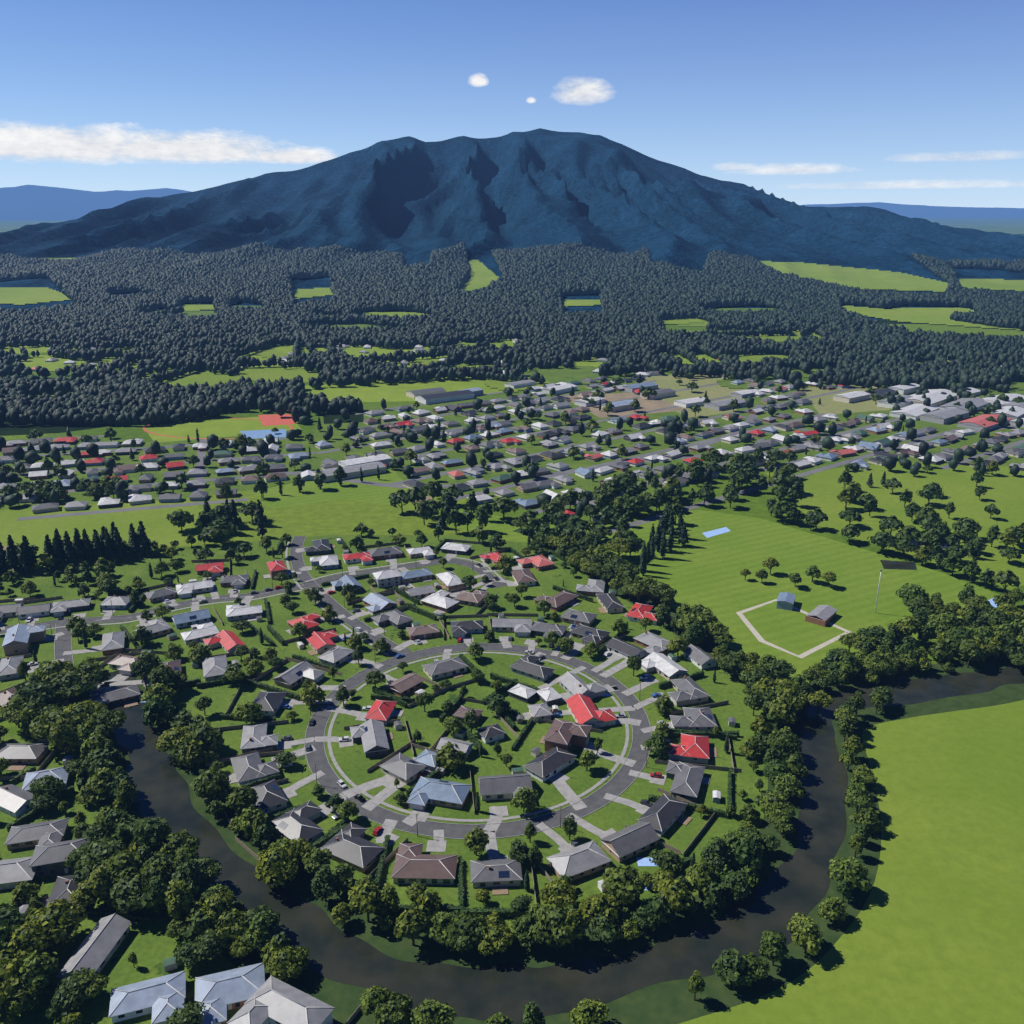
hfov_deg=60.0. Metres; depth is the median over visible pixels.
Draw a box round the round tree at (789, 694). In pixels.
[775,686,807,712]
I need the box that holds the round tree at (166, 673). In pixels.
[147,664,175,686]
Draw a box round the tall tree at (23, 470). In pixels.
[19,465,26,474]
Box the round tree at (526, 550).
[520,547,530,554]
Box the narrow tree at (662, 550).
[659,527,666,557]
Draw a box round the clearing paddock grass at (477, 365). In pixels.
[460,362,493,367]
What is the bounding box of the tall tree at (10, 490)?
[5,485,18,494]
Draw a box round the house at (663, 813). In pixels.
[637,794,692,836]
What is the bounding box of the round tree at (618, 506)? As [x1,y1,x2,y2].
[613,501,622,514]
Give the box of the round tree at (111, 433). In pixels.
[103,428,116,441]
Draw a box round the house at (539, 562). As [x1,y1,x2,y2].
[516,554,554,570]
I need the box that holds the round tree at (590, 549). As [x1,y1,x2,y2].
[585,545,595,554]
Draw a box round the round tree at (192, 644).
[188,641,197,648]
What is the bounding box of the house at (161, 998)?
[108,970,185,1023]
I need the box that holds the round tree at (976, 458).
[971,457,983,466]
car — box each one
[27,661,37,665]
[280,704,291,709]
[280,762,291,767]
[281,735,291,740]
[305,744,310,750]
[308,719,314,724]
[332,812,338,819]
[337,779,346,787]
[339,736,349,741]
[354,794,365,801]
[362,706,371,709]
[372,826,382,835]
[417,771,427,778]
[551,712,561,717]
[570,839,578,846]
[615,713,625,717]
[640,674,649,679]
[640,799,652,806]
[650,772,661,777]
[651,692,661,697]
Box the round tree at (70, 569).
[63,563,79,575]
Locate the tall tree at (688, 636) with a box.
[684,623,697,643]
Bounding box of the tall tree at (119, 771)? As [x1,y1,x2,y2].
[114,766,127,783]
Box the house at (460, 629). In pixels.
[451,619,483,637]
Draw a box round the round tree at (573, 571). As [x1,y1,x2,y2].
[570,569,576,576]
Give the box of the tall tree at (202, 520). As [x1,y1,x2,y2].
[194,511,210,532]
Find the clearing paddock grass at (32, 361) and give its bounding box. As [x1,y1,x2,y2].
[21,355,86,370]
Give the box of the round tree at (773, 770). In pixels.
[763,763,790,781]
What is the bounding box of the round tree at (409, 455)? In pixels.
[403,448,417,462]
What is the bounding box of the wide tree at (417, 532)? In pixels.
[413,530,422,535]
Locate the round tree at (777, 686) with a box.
[771,680,803,704]
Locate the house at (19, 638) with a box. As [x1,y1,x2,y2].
[2,624,45,655]
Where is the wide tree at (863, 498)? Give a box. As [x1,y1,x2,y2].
[857,493,877,503]
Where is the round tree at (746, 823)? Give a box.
[738,820,755,829]
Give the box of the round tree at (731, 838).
[721,829,755,868]
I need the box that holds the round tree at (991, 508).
[984,503,1000,518]
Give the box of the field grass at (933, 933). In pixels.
[679,700,1023,1023]
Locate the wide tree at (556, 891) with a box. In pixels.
[538,879,576,907]
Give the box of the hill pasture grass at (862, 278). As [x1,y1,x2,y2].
[761,261,947,291]
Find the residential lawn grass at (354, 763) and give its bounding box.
[0,535,767,937]
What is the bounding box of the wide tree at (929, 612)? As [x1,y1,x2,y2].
[913,607,934,619]
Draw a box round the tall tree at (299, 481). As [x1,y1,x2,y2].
[292,475,304,491]
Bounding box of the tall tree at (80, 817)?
[74,810,86,823]
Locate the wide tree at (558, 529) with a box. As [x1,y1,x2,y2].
[551,524,564,537]
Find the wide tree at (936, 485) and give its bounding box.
[923,482,942,490]
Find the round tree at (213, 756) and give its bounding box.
[207,749,220,762]
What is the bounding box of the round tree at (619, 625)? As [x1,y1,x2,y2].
[611,618,627,633]
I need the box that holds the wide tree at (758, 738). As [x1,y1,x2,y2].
[749,732,770,752]
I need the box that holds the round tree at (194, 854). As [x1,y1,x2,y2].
[173,847,198,861]
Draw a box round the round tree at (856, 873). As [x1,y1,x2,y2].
[827,856,871,890]
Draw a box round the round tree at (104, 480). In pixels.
[99,475,110,486]
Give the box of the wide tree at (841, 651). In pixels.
[826,647,858,660]
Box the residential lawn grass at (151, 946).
[0,733,241,1023]
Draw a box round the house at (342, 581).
[330,575,362,591]
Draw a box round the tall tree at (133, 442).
[130,438,136,446]
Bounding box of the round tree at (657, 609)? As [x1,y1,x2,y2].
[655,604,669,611]
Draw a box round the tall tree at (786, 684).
[778,679,792,692]
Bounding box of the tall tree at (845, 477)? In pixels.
[838,467,852,486]
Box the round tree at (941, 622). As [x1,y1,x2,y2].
[925,611,962,632]
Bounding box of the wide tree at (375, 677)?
[365,669,385,685]
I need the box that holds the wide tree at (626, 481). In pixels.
[620,477,636,492]
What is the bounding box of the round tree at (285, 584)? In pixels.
[282,581,293,588]
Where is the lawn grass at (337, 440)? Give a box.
[313,377,1023,517]
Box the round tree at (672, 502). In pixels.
[669,495,683,506]
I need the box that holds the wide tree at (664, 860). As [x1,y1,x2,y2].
[649,849,684,871]
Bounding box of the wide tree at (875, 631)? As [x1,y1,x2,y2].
[856,624,888,645]
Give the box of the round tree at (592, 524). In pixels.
[586,521,595,531]
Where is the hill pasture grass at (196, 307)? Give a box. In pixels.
[181,305,214,310]
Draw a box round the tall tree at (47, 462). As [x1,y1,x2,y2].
[40,457,53,473]
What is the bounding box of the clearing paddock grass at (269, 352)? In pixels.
[255,343,309,358]
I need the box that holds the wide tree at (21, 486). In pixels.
[16,481,30,490]
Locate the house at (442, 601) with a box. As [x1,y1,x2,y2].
[420,590,459,613]
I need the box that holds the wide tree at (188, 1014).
[165,1001,205,1023]
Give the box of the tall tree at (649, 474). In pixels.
[644,467,653,484]
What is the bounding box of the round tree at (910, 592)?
[895,583,929,612]
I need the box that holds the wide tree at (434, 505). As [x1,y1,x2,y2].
[427,499,441,516]
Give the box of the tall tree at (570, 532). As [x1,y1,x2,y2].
[567,529,575,538]
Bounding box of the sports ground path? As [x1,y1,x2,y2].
[736,599,850,657]
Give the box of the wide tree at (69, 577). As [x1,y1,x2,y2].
[62,574,76,584]
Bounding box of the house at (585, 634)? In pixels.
[569,624,610,645]
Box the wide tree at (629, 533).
[622,529,637,537]
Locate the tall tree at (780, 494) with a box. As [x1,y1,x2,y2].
[776,486,786,499]
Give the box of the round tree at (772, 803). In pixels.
[759,790,795,824]
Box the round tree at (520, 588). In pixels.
[515,584,528,596]
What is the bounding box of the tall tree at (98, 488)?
[93,483,102,499]
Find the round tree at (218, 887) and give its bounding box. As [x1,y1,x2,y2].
[197,884,235,904]
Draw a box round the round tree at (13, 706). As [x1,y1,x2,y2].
[0,697,28,727]
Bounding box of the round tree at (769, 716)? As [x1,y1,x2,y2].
[767,713,781,726]
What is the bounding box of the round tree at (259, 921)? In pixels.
[245,913,274,944]
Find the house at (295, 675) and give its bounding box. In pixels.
[272,660,325,688]
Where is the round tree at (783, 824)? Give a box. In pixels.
[771,814,793,837]
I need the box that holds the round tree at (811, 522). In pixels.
[804,516,819,529]
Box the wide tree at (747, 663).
[738,661,756,675]
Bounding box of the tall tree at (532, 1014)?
[521,1001,545,1023]
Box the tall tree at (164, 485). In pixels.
[161,479,168,492]
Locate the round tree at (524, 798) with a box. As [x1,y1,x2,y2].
[510,786,538,812]
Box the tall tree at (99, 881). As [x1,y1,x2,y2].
[88,866,110,907]
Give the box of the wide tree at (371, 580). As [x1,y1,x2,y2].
[366,578,375,585]
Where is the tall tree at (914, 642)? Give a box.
[909,635,916,646]
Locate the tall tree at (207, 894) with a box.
[199,888,217,904]
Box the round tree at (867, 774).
[852,764,877,783]
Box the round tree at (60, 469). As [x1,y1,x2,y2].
[53,464,67,479]
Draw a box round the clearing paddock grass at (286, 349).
[274,346,326,352]
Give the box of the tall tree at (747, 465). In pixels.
[739,461,753,470]
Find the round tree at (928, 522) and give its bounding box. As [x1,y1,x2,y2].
[917,515,941,530]
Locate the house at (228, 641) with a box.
[202,630,245,652]
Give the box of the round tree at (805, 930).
[786,912,823,955]
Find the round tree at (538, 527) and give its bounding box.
[535,522,540,530]
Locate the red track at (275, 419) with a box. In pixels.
[258,414,295,425]
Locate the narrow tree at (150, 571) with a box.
[148,562,152,577]
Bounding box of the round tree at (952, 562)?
[940,552,965,575]
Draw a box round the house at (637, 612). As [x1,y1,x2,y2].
[623,603,657,624]
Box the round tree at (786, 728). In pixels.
[780,726,791,733]
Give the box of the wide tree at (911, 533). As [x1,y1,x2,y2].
[895,525,920,540]
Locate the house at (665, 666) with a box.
[640,652,688,680]
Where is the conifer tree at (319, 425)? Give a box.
[317,417,322,429]
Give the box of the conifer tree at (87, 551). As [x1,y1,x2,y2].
[83,536,94,563]
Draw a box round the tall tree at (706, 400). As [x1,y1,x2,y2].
[703,396,710,402]
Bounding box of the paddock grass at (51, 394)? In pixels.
[27,391,72,397]
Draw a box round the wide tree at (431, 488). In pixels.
[420,481,442,499]
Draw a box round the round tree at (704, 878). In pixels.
[687,868,713,897]
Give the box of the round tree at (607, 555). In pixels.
[598,549,618,561]
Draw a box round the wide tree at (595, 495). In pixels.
[592,488,612,498]
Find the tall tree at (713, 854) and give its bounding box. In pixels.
[700,836,730,872]
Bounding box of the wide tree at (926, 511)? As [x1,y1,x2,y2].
[914,505,939,519]
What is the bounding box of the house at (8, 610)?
[0,603,23,621]
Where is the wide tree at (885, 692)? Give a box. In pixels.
[869,686,893,704]
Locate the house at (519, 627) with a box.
[492,618,531,636]
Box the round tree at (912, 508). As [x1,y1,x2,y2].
[904,501,920,520]
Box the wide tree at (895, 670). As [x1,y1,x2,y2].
[882,658,898,677]
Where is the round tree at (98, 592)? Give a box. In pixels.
[94,589,102,596]
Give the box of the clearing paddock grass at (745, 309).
[712,308,775,311]
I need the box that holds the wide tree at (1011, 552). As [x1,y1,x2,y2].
[999,546,1021,562]
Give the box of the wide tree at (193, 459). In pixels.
[185,455,199,467]
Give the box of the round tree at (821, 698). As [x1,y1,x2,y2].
[807,690,833,712]
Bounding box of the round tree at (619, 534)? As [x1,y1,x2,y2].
[611,531,627,540]
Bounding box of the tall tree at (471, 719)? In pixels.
[463,709,479,731]
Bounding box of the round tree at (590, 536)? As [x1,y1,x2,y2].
[582,531,598,542]
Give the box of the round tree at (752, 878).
[735,865,758,886]
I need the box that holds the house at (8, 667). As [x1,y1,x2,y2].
[0,655,23,680]
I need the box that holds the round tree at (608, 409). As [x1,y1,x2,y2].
[602,404,612,415]
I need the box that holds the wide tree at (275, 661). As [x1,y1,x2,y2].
[268,656,282,665]
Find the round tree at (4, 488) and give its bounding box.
[0,484,13,493]
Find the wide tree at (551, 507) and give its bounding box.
[541,501,565,513]
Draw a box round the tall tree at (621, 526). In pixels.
[615,518,629,531]
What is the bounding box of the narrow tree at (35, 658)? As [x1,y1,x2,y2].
[33,649,37,661]
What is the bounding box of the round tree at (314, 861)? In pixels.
[301,847,331,874]
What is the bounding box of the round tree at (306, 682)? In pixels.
[302,678,312,688]
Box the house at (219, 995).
[194,963,264,1023]
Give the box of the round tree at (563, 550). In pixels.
[555,542,569,560]
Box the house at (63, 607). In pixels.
[50,598,90,616]
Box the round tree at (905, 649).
[893,642,921,668]
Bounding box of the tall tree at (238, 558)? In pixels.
[235,553,241,562]
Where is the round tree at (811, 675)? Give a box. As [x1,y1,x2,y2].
[801,667,820,682]
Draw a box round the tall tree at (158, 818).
[152,817,168,834]
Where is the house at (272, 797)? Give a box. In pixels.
[251,779,287,813]
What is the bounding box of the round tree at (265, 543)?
[258,536,271,551]
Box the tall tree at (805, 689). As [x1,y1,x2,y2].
[799,681,813,707]
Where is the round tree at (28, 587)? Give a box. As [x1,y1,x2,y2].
[19,579,36,596]
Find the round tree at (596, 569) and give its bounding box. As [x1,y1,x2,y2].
[587,564,605,579]
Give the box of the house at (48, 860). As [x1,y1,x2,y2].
[29,838,89,878]
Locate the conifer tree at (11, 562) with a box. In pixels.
[5,547,18,571]
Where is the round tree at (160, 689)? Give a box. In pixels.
[140,683,175,703]
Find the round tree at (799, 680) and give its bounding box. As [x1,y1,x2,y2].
[789,674,809,688]
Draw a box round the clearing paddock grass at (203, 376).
[142,368,239,386]
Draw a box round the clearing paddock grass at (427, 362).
[410,360,463,368]
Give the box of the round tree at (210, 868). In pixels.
[195,857,221,886]
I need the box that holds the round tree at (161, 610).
[154,604,171,617]
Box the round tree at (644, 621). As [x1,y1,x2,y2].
[638,617,652,629]
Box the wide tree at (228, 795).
[224,788,248,805]
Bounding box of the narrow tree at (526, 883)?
[524,869,529,890]
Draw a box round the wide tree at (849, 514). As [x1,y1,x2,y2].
[837,508,863,523]
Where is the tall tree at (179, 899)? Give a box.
[164,879,192,920]
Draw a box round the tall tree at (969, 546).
[964,539,975,557]
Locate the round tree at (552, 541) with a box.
[548,536,561,549]
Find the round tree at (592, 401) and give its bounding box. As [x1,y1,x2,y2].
[588,398,595,403]
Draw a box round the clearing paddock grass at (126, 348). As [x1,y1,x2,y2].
[94,347,133,353]
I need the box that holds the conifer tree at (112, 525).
[109,521,123,547]
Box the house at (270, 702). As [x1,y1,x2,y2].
[253,691,286,715]
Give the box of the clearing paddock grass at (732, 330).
[717,328,757,335]
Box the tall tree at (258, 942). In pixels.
[252,928,265,956]
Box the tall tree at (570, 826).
[563,814,577,839]
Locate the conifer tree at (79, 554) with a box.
[72,533,86,562]
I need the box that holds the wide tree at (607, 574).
[599,568,614,582]
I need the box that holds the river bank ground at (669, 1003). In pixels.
[69,529,1023,1023]
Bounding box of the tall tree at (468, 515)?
[462,507,473,530]
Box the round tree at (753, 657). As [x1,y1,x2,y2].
[744,650,759,664]
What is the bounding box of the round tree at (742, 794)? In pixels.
[737,789,747,799]
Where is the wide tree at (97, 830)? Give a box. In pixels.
[80,822,110,842]
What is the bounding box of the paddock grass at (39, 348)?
[4,344,49,352]
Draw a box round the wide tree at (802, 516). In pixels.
[790,510,805,522]
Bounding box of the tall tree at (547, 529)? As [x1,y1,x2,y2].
[543,523,551,543]
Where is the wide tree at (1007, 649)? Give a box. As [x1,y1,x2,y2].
[983,634,1023,659]
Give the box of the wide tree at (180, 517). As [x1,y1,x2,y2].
[166,509,193,530]
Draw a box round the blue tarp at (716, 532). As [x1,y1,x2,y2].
[703,527,729,537]
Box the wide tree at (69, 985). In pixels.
[53,967,91,1009]
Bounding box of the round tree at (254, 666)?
[245,658,264,674]
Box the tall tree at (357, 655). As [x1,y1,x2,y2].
[352,647,363,664]
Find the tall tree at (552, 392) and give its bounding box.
[549,388,554,395]
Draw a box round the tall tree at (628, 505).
[624,498,634,512]
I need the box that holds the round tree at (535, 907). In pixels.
[529,903,540,913]
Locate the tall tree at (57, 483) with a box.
[53,479,64,488]
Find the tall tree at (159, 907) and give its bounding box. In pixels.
[152,901,165,913]
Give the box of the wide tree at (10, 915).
[0,902,26,929]
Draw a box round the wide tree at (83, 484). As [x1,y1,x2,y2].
[75,478,95,490]
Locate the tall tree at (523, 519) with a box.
[518,513,527,533]
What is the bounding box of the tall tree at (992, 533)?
[986,524,1000,546]
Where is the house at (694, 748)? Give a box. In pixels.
[668,733,716,763]
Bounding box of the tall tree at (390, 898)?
[379,883,400,916]
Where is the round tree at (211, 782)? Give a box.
[190,770,228,798]
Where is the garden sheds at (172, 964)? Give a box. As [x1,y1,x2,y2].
[14,538,735,971]
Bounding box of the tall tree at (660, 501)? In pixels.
[653,492,663,511]
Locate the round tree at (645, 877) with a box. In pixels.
[639,870,652,887]
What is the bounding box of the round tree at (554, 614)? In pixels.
[550,611,558,619]
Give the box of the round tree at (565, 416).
[559,410,571,424]
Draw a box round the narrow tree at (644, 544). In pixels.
[639,541,646,565]
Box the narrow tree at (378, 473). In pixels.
[376,465,379,479]
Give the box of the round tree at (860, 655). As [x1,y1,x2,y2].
[854,651,868,666]
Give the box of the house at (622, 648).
[606,638,645,658]
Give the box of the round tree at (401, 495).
[388,488,413,512]
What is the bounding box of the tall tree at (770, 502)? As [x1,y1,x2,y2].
[765,498,776,515]
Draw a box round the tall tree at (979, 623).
[970,616,989,629]
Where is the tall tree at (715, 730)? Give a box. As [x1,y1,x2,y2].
[713,725,718,734]
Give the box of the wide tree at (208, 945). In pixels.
[191,928,231,959]
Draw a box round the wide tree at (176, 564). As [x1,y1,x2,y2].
[168,559,184,571]
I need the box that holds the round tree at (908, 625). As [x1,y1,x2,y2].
[892,615,922,639]
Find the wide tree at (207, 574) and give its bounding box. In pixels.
[202,571,212,578]
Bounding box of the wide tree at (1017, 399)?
[1012,396,1023,401]
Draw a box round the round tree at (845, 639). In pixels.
[838,632,855,650]
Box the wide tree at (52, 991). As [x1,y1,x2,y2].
[49,981,61,996]
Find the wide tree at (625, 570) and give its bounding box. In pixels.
[614,562,640,579]
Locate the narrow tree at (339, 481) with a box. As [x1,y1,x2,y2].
[337,466,342,485]
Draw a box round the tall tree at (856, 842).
[848,833,864,856]
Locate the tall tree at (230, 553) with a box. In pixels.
[224,547,234,562]
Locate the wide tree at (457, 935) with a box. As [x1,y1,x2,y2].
[442,910,489,952]
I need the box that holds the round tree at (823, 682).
[816,676,832,691]
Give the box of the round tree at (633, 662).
[626,655,641,675]
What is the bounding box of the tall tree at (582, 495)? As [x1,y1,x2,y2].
[577,489,589,501]
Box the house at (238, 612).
[226,604,262,621]
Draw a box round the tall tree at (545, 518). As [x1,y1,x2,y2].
[540,512,550,523]
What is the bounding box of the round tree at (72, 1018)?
[59,1012,81,1023]
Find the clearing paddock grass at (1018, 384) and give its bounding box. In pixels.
[1011,380,1023,389]
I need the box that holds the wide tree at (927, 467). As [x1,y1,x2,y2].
[922,465,933,472]
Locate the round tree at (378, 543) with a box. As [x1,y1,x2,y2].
[375,540,382,546]
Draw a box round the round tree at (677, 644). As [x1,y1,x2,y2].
[666,636,687,655]
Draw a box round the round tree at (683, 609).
[676,602,690,616]
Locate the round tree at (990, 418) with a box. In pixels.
[985,416,995,420]
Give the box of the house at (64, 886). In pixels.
[41,874,85,912]
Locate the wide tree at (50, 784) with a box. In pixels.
[29,775,64,799]
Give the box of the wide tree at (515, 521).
[511,516,526,531]
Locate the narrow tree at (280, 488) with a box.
[278,479,282,494]
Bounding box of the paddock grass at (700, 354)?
[665,352,704,356]
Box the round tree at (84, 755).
[80,751,90,759]
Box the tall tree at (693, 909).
[688,897,697,915]
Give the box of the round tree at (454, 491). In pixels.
[440,485,463,499]
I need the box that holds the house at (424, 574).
[399,568,432,582]
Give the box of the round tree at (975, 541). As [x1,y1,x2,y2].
[971,537,985,550]
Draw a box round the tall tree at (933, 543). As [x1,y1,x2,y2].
[927,528,940,550]
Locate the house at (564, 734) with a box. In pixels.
[539,718,591,751]
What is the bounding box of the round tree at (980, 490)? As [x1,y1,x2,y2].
[974,485,987,499]
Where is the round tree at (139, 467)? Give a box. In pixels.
[135,463,145,473]
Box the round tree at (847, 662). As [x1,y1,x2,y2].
[833,652,862,672]
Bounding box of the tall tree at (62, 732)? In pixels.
[49,717,77,755]
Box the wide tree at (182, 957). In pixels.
[173,939,203,966]
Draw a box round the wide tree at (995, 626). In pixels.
[990,624,998,631]
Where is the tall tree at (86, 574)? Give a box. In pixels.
[80,569,91,583]
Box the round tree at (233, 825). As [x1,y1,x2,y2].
[227,815,241,833]
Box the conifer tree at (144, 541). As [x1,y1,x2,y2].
[136,521,152,554]
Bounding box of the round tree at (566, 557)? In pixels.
[564,549,574,560]
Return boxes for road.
[0,582,311,634]
[54,624,97,688]
[285,536,315,586]
[299,583,402,655]
[304,643,651,838]
[305,557,503,585]
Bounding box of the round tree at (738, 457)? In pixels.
[730,452,744,463]
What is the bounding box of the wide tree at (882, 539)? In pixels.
[867,531,898,552]
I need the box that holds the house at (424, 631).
[406,624,439,639]
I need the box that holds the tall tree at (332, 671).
[328,666,336,677]
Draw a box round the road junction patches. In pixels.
[53,576,506,691]
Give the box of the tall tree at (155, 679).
[147,671,162,689]
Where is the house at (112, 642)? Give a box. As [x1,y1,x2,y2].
[101,631,124,654]
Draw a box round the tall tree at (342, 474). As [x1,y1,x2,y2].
[333,465,346,480]
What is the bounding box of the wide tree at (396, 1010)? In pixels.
[373,991,412,1023]
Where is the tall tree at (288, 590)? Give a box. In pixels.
[285,584,291,596]
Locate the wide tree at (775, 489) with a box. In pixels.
[771,484,788,495]
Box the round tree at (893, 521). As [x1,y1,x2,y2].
[879,515,903,536]
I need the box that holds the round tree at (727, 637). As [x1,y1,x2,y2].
[717,631,732,644]
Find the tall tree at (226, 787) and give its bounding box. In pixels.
[217,768,229,790]
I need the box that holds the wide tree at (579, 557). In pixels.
[571,550,592,566]
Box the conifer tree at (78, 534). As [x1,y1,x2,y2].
[72,528,85,554]
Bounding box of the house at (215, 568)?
[196,562,223,576]
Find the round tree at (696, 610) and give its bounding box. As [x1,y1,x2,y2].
[689,604,710,618]
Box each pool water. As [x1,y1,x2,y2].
[637,858,656,865]
[644,882,652,889]
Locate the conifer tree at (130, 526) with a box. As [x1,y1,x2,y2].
[128,523,136,544]
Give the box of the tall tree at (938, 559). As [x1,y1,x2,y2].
[933,553,943,569]
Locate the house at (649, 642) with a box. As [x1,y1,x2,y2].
[633,630,671,655]
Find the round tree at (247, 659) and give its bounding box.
[243,656,252,666]
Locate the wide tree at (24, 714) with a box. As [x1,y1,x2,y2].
[8,700,45,731]
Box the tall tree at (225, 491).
[219,482,232,500]
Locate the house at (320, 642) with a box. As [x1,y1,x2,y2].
[305,630,338,655]
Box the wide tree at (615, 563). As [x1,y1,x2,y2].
[604,556,632,577]
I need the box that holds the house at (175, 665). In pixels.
[155,660,181,683]
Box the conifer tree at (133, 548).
[128,528,139,553]
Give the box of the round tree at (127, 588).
[124,585,131,591]
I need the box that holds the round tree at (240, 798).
[225,785,258,811]
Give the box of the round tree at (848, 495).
[837,486,857,508]
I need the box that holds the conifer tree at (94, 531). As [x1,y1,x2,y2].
[91,529,99,546]
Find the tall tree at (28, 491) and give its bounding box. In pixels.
[24,485,33,497]
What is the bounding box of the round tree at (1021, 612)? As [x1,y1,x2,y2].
[1016,610,1023,619]
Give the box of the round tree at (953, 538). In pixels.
[945,532,963,545]
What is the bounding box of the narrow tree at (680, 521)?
[676,510,683,537]
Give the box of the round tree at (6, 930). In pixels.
[0,920,22,952]
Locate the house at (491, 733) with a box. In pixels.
[476,723,505,743]
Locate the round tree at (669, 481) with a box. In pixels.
[662,477,680,489]
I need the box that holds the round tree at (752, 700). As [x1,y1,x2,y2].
[743,691,764,715]
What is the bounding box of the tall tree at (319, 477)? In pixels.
[313,469,326,488]
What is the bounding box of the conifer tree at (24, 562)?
[17,545,33,572]
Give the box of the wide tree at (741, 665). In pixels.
[729,661,746,675]
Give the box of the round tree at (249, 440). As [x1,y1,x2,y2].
[242,437,256,445]
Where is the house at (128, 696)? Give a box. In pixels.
[89,684,140,707]
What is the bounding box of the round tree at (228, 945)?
[222,932,237,949]
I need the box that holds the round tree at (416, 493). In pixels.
[404,486,425,509]
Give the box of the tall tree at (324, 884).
[311,864,339,901]
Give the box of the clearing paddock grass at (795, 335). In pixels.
[738,330,820,341]
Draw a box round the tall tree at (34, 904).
[27,897,44,912]
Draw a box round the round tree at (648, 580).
[640,576,658,596]
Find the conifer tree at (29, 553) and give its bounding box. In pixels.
[21,535,37,565]
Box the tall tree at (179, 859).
[170,853,185,870]
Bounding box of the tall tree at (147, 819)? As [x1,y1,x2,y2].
[142,817,154,824]
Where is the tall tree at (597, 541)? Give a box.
[594,536,602,547]
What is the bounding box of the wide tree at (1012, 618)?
[1007,614,1016,622]
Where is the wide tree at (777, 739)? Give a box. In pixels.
[762,729,802,759]
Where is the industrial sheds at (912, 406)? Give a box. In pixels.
[313,380,1023,482]
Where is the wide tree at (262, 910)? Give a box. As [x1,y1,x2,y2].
[241,904,280,939]
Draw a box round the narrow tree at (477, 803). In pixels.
[475,792,480,811]
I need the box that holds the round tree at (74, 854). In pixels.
[65,841,97,870]
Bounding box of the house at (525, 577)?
[511,568,535,585]
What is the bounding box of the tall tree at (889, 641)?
[880,631,898,653]
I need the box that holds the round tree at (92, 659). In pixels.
[78,656,99,666]
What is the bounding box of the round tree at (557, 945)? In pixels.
[546,923,566,951]
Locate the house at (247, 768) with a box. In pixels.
[226,752,279,785]
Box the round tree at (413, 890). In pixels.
[406,882,427,903]
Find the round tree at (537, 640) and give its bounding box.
[535,638,542,645]
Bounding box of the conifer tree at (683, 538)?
[677,521,690,545]
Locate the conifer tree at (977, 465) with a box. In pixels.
[973,456,980,471]
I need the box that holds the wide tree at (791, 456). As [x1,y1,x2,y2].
[784,450,797,462]
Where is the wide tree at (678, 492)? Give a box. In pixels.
[664,484,683,497]
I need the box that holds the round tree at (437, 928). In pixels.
[424,911,453,944]
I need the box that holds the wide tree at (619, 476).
[617,473,634,481]
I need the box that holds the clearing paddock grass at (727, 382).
[716,378,771,389]
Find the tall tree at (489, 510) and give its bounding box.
[481,501,492,515]
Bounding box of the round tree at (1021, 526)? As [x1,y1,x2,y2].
[1018,520,1023,541]
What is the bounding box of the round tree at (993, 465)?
[986,460,999,474]
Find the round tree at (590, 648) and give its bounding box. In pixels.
[584,641,598,656]
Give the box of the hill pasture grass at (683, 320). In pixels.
[663,317,703,323]
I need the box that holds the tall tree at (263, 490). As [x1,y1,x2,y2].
[260,479,267,497]
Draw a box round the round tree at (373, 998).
[360,985,389,1015]
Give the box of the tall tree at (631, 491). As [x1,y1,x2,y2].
[624,485,638,496]
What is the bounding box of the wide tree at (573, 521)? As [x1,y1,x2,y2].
[562,515,587,528]
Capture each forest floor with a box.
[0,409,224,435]
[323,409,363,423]
[355,320,928,323]
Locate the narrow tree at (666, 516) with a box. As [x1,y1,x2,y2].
[663,507,668,531]
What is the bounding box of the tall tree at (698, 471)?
[689,462,705,485]
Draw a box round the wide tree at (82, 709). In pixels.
[63,699,107,731]

